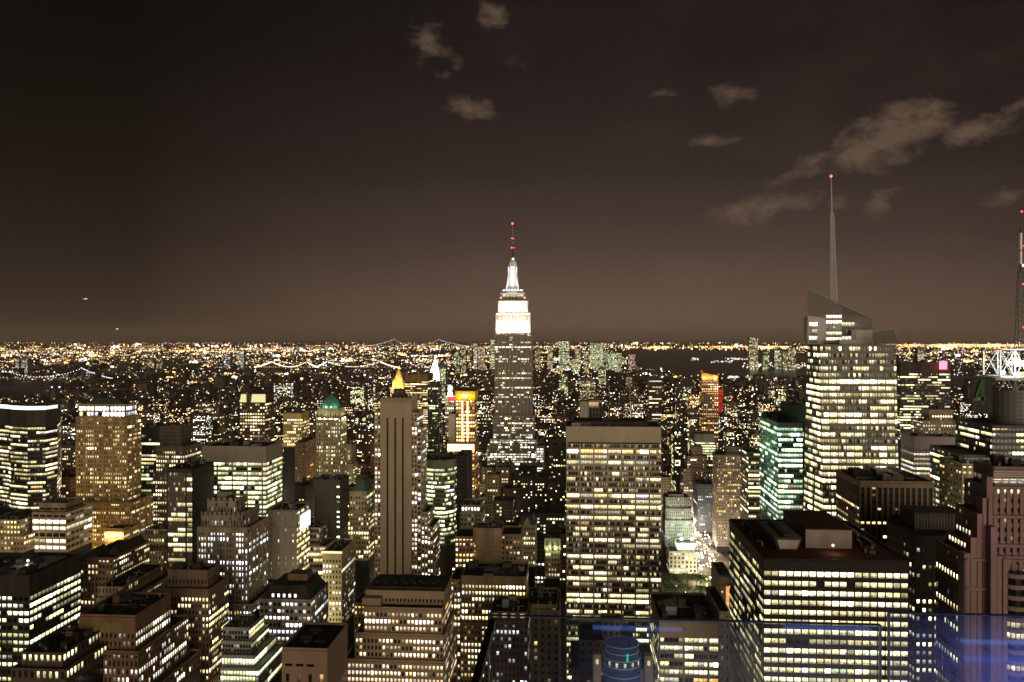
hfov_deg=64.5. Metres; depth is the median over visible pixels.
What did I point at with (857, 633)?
window
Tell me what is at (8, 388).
water
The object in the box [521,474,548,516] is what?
building
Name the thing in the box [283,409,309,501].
gold cap tower
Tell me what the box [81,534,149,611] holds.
gabled block
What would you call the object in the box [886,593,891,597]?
window
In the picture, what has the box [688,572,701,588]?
park tree
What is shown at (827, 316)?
window
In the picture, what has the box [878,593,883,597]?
window
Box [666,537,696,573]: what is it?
floodlit block
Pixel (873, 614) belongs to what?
window
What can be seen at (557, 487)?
building
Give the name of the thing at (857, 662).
window
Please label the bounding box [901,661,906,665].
window
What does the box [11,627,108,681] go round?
dark block
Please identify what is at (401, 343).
hills
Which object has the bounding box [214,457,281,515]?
window
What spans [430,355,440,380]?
clock tower
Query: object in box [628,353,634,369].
tower
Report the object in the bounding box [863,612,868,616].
window
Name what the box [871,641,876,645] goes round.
window
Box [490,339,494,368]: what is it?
tower
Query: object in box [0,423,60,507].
window
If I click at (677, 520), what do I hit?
setback block
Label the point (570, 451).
window
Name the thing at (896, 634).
window
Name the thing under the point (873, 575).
window
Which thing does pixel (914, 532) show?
octagonal block
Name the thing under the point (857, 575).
window
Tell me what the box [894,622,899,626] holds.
window
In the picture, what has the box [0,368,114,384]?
suspension bridge
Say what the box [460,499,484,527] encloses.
hip roof block
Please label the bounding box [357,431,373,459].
building
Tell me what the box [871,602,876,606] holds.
window
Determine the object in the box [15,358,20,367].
tower
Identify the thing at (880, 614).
window
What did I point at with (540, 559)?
building
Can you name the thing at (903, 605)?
window
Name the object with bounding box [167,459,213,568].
glass tower
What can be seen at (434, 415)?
thin dark tower
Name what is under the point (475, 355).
tower
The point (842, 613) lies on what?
window
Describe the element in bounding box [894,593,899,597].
window
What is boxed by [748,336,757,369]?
tower
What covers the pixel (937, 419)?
tan deco tower
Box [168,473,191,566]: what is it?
window
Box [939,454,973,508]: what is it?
tan flank block
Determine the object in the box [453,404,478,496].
window
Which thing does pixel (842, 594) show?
window
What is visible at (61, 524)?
concrete block
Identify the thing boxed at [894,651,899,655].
window
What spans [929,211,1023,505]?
mast tower
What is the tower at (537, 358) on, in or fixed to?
on the ground at (166, 345)
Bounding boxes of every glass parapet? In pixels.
[488,614,881,681]
[887,611,1023,681]
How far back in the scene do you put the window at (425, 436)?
653.37 m
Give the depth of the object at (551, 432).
1568.55 m
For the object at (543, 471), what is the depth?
1203.00 m
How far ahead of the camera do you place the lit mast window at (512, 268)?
1288.00 m
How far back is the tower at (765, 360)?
6470.11 m
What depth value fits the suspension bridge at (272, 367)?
5517.29 m
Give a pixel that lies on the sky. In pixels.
(187, 170)
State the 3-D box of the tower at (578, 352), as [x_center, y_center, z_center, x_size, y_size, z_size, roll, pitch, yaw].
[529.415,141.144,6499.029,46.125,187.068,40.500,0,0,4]
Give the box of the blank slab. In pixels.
[449,411,455,442]
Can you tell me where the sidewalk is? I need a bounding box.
[694,529,715,590]
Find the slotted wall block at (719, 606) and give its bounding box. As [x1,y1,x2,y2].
[705,586,729,681]
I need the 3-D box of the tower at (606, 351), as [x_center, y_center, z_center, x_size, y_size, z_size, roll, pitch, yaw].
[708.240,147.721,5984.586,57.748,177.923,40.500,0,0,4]
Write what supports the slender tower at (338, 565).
on the ground at (166, 345)
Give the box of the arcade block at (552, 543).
[544,528,560,587]
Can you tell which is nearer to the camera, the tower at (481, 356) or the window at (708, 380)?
the window at (708, 380)
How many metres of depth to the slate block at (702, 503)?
1084.99 m
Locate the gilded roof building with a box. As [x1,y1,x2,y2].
[390,368,404,396]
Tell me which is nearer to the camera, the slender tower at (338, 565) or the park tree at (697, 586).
the slender tower at (338, 565)
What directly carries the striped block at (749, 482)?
on the ground at (166, 345)
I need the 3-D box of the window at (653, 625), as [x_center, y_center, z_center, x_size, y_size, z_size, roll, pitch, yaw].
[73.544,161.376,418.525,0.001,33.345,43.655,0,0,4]
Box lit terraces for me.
[309,521,335,577]
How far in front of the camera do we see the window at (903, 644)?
329.66 m
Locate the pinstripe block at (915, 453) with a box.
[901,433,955,479]
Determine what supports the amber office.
on the ground at (166, 345)
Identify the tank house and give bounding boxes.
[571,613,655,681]
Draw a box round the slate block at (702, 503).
[693,479,711,531]
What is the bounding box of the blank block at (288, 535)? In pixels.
[267,501,309,582]
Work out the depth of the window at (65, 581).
468.42 m
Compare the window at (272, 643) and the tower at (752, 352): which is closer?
the window at (272, 643)
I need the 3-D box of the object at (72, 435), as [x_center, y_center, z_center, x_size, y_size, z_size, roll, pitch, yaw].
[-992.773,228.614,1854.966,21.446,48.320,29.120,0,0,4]
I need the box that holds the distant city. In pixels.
[0,350,1023,521]
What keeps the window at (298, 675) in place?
in the plain block at (314, 651)
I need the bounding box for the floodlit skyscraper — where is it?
[487,222,544,474]
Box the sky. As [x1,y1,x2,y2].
[0,0,1023,341]
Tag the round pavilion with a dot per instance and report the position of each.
(621, 659)
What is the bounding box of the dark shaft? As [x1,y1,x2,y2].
[559,584,565,681]
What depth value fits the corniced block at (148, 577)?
493.05 m
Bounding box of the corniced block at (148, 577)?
[96,562,167,602]
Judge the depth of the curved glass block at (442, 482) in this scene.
727.04 m
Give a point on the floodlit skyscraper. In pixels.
(515, 443)
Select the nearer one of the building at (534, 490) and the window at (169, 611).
the window at (169, 611)
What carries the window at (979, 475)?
in the stepped granite tower at (979, 568)
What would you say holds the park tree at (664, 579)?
on the park ground at (692, 583)
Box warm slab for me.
[295,436,315,517]
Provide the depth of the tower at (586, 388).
2988.71 m
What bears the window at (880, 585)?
in the black block at (809, 565)
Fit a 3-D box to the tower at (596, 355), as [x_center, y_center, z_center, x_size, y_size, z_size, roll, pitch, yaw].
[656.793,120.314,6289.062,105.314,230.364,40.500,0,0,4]
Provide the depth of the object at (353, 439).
1773.90 m
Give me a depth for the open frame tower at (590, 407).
995.95 m
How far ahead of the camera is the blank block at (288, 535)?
574.09 m
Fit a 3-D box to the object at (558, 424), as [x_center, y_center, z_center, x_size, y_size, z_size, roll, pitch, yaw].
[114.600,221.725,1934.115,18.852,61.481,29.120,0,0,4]
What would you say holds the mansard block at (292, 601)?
on the ground at (166, 345)
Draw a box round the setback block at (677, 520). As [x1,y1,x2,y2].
[662,491,693,563]
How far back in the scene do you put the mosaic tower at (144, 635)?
399.45 m
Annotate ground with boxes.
[0,341,1023,590]
[661,580,698,592]
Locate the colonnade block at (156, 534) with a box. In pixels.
[143,521,166,568]
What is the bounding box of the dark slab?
[456,449,471,530]
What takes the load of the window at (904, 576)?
in the black block at (809, 565)
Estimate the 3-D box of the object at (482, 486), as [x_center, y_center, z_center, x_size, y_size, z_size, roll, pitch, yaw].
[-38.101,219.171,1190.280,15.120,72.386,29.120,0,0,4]
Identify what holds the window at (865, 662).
in the black block at (809, 565)
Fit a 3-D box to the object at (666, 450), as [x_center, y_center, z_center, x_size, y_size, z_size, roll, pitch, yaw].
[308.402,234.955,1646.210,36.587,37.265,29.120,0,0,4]
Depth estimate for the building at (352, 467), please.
1226.71 m
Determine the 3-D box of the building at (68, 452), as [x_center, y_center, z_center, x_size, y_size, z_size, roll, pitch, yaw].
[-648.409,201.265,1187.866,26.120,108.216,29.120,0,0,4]
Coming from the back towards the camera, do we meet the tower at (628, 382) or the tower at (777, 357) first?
the tower at (777, 357)
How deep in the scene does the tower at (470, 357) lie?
6140.50 m
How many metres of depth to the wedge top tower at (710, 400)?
1280.91 m
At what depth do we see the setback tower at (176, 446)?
761.15 m
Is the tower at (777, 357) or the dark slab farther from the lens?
the tower at (777, 357)
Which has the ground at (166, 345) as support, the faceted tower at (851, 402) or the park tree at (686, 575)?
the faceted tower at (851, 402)
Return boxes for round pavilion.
[593,636,652,681]
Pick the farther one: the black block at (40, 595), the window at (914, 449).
the window at (914, 449)
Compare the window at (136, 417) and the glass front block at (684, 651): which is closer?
the glass front block at (684, 651)
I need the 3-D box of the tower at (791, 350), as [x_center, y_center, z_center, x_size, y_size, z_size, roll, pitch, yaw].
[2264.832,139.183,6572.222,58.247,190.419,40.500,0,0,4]
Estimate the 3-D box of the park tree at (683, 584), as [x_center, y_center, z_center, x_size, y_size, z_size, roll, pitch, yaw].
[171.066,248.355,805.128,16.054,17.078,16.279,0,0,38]
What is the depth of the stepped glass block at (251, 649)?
417.56 m
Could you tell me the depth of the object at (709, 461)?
1190.78 m
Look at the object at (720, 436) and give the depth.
1737.29 m
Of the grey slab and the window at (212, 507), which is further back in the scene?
the grey slab
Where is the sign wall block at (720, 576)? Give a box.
[711,562,728,607]
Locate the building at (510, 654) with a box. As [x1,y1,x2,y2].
[487,594,530,681]
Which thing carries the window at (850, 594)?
in the black block at (809, 565)
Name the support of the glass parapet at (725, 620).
on the deck floor
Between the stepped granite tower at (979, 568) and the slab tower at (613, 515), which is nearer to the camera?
the stepped granite tower at (979, 568)
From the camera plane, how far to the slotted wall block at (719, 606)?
395.88 m
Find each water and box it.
[0,380,62,397]
[622,349,972,387]
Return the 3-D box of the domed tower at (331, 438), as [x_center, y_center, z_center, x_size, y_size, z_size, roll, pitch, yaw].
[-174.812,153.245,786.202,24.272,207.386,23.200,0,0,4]
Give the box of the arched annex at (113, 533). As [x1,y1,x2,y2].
[104,523,138,544]
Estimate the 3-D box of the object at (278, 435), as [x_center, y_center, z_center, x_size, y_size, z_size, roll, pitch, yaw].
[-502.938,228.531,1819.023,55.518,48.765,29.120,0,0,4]
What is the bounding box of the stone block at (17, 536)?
[0,508,35,558]
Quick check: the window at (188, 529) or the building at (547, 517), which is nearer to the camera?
the window at (188, 529)
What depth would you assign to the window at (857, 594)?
330.95 m
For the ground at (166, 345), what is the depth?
19785.36 m
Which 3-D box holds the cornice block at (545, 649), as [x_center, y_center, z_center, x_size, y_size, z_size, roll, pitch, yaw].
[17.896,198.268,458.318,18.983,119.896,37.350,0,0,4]
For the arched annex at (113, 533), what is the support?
on the ground at (166, 345)
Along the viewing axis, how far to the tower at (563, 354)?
6187.97 m
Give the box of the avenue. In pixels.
[694,530,714,595]
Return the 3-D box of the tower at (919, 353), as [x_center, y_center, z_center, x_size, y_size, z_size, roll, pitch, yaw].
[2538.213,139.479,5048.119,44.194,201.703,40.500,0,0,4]
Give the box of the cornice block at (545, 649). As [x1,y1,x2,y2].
[528,583,560,681]
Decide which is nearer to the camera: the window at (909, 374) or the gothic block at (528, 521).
the gothic block at (528, 521)
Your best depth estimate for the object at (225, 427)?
1900.32 m
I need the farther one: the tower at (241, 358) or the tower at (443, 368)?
the tower at (241, 358)
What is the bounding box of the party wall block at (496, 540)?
[455,518,522,567]
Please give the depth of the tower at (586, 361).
5577.88 m
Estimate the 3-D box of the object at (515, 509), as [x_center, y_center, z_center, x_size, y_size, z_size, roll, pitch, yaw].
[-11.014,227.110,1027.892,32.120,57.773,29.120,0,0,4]
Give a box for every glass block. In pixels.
[141,422,180,493]
[220,609,283,681]
[427,451,456,576]
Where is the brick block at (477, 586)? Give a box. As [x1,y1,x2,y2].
[451,559,528,681]
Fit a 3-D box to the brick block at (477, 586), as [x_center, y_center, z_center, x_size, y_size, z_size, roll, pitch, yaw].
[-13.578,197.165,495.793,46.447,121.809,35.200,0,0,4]
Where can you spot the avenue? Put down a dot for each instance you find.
(705, 569)
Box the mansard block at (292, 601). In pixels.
[259,569,328,643]
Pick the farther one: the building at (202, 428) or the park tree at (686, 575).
the building at (202, 428)
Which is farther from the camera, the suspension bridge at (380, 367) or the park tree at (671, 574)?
the suspension bridge at (380, 367)
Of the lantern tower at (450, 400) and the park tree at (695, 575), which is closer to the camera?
the park tree at (695, 575)
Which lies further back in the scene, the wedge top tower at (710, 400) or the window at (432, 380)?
the window at (432, 380)
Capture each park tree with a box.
[661,577,670,588]
[662,572,678,583]
[662,581,673,591]
[668,584,684,591]
[672,575,687,591]
[676,582,692,590]
[681,572,697,581]
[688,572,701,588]
[692,586,705,594]
[693,584,705,592]
[694,574,708,582]
[699,577,710,592]
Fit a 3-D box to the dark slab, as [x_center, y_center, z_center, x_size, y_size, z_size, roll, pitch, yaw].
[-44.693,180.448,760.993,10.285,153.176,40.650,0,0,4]
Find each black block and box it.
[0,552,80,681]
[729,510,909,681]
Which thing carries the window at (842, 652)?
in the black block at (809, 565)
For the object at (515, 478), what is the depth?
1172.80 m
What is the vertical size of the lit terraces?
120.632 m
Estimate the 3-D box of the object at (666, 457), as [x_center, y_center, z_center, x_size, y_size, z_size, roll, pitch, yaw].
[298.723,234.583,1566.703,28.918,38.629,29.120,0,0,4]
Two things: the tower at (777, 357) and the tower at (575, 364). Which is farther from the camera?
the tower at (777, 357)
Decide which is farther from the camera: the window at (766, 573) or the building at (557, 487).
the building at (557, 487)
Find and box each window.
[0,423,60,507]
[0,573,79,658]
[77,417,152,548]
[85,550,145,591]
[86,611,187,681]
[142,435,153,483]
[154,448,200,519]
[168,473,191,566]
[196,592,226,674]
[199,507,267,609]
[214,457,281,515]
[226,618,281,681]
[243,402,274,439]
[297,674,300,681]
[348,600,455,681]
[375,415,438,573]
[405,380,432,446]
[427,467,456,543]
[451,577,527,679]
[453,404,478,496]
[490,335,541,470]
[508,267,516,285]
[567,444,660,678]
[651,625,657,681]
[700,380,717,448]
[712,458,738,544]
[730,532,907,681]
[740,450,755,510]
[760,420,801,518]
[804,315,897,515]
[840,592,845,596]
[840,611,845,615]
[840,650,845,654]
[848,573,853,577]
[848,592,853,596]
[855,573,861,577]
[855,592,860,596]
[855,602,860,606]
[855,631,860,635]
[855,650,860,654]
[855,660,860,664]
[863,602,868,606]
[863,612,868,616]
[863,631,868,635]
[863,641,868,645]
[863,660,868,664]
[863,670,868,674]
[871,573,876,577]
[871,583,876,587]
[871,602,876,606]
[871,612,876,616]
[871,631,876,635]
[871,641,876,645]
[878,573,884,577]
[878,583,884,587]
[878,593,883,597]
[878,612,883,616]
[886,583,891,587]
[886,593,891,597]
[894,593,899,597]
[894,603,899,607]
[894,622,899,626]
[894,632,899,636]
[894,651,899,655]
[895,374,949,438]
[901,574,907,578]
[901,603,907,607]
[901,622,907,626]
[901,632,907,636]
[901,642,906,646]
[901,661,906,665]
[904,449,927,474]
[904,543,935,681]
[930,422,1011,505]
[936,472,1023,681]
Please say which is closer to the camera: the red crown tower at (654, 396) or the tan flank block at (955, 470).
the tan flank block at (955, 470)
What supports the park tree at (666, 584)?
on the park ground at (692, 583)
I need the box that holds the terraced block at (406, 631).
[347,574,456,681]
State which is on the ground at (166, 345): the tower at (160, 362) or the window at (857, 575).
the tower at (160, 362)
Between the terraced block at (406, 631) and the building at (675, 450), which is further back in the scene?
the building at (675, 450)
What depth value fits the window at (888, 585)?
330.02 m
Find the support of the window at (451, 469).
in the curved glass block at (442, 482)
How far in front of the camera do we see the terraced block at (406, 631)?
424.96 m
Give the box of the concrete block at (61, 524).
[32,497,92,555]
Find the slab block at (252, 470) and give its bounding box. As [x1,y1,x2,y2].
[202,438,282,515]
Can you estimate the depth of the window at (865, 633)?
330.75 m
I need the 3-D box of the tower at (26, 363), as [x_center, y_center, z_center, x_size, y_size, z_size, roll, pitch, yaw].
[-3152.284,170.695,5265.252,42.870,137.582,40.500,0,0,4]
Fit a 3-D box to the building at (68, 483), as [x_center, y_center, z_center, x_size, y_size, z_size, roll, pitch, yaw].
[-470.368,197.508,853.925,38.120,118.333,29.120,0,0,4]
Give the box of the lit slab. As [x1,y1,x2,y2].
[691,431,714,459]
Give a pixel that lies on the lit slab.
(705, 440)
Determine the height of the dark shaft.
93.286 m
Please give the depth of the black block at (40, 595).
449.10 m
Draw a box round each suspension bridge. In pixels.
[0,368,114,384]
[254,362,319,373]
[318,361,398,373]
[369,339,463,349]
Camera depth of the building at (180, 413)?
1871.89 m
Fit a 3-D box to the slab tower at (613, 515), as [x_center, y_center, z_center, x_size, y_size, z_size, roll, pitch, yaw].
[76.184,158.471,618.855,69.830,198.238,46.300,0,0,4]
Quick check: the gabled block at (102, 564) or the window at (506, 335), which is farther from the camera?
the window at (506, 335)
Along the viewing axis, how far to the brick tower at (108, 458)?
719.15 m
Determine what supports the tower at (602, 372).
on the ground at (166, 345)
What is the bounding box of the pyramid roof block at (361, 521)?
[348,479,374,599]
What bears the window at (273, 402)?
in the crowned tower at (257, 415)
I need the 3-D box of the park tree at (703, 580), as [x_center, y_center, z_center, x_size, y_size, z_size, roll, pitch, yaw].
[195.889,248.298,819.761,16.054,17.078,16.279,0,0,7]
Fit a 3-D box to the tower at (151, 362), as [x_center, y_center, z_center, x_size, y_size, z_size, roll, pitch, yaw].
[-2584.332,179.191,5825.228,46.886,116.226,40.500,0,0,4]
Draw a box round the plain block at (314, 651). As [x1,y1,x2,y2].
[281,622,347,681]
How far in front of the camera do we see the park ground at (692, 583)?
851.52 m
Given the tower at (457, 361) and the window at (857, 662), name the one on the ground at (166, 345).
the tower at (457, 361)
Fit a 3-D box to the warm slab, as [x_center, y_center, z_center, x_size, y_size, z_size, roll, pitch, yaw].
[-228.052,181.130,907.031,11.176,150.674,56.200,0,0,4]
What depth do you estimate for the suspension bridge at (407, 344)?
17213.05 m
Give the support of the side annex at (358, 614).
on the ground at (166, 345)
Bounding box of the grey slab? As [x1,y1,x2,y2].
[314,474,348,537]
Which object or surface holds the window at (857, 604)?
in the black block at (809, 565)
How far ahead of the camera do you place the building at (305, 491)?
832.87 m
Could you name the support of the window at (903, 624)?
in the black block at (809, 565)
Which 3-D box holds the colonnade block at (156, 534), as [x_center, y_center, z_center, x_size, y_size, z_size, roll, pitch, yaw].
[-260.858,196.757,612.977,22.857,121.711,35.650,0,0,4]
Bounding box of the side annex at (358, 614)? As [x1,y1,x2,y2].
[354,591,365,641]
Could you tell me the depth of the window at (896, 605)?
329.82 m
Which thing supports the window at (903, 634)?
in the black block at (809, 565)
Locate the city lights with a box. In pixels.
[0,342,1023,567]
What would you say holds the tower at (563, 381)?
on the ground at (166, 345)
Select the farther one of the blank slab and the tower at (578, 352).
the tower at (578, 352)
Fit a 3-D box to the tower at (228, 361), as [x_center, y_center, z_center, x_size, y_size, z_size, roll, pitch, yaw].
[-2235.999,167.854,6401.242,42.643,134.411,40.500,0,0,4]
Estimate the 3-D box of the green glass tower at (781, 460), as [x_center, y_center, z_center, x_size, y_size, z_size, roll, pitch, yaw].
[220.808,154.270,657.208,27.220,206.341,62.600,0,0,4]
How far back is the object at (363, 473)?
1065.43 m
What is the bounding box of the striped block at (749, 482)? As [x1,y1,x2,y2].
[740,446,759,518]
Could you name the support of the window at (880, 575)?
in the black block at (809, 565)
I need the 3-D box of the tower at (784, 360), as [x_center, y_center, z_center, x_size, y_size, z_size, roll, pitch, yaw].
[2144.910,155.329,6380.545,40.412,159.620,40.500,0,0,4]
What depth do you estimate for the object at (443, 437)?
1859.36 m
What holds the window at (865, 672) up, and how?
in the black block at (809, 565)
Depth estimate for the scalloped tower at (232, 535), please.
516.02 m
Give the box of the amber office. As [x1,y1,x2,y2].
[404,373,432,452]
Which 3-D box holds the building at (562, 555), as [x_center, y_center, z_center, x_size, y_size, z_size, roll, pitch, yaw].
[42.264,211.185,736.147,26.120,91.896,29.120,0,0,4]
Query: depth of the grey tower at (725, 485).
984.29 m
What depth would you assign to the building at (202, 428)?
1654.30 m
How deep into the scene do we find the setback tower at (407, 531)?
648.98 m
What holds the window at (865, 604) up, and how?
in the black block at (809, 565)
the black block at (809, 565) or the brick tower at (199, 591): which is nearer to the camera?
the black block at (809, 565)
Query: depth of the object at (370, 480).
863.00 m
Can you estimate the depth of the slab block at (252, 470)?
658.88 m
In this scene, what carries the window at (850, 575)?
in the black block at (809, 565)
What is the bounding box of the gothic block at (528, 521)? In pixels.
[519,512,536,589]
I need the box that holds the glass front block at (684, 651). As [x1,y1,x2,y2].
[650,588,718,681]
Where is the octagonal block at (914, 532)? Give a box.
[886,505,955,681]
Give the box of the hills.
[0,341,1023,344]
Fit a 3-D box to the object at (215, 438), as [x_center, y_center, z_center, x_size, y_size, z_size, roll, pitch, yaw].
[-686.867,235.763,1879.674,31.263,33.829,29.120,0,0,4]
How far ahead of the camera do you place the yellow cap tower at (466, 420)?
956.46 m
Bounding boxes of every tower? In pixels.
[0,403,73,515]
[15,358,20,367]
[21,357,31,375]
[65,590,200,681]
[75,398,153,548]
[148,358,155,368]
[152,422,200,524]
[156,357,164,368]
[159,561,228,681]
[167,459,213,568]
[197,490,271,620]
[225,354,231,368]
[237,350,245,366]
[239,392,274,439]
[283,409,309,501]
[316,395,346,477]
[321,538,355,651]
[374,388,439,576]
[428,380,441,451]
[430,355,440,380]
[439,364,446,402]
[445,385,455,451]
[447,389,478,498]
[455,350,459,372]
[461,348,466,372]
[468,347,472,367]
[474,342,477,368]
[478,344,485,369]
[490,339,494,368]
[535,347,540,369]
[548,344,552,368]
[559,340,568,370]
[559,373,567,395]
[566,417,660,681]
[572,358,579,374]
[575,347,580,363]
[579,378,594,401]
[579,398,601,417]
[584,350,588,373]
[590,342,603,370]
[598,367,605,384]
[604,349,611,369]
[608,352,621,371]
[625,375,631,397]
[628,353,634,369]
[648,368,661,455]
[680,443,711,517]
[699,371,722,450]
[712,444,739,551]
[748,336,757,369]
[759,402,805,519]
[762,351,768,369]
[773,347,781,368]
[781,351,787,370]
[787,346,795,369]
[803,175,898,517]
[836,464,933,545]
[895,360,949,469]
[911,405,955,434]
[915,347,924,361]
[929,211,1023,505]
[935,453,1023,681]
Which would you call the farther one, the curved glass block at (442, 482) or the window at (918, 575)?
the curved glass block at (442, 482)
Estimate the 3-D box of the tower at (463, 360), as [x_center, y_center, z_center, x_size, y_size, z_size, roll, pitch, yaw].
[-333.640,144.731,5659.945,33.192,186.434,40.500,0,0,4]
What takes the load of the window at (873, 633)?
in the black block at (809, 565)

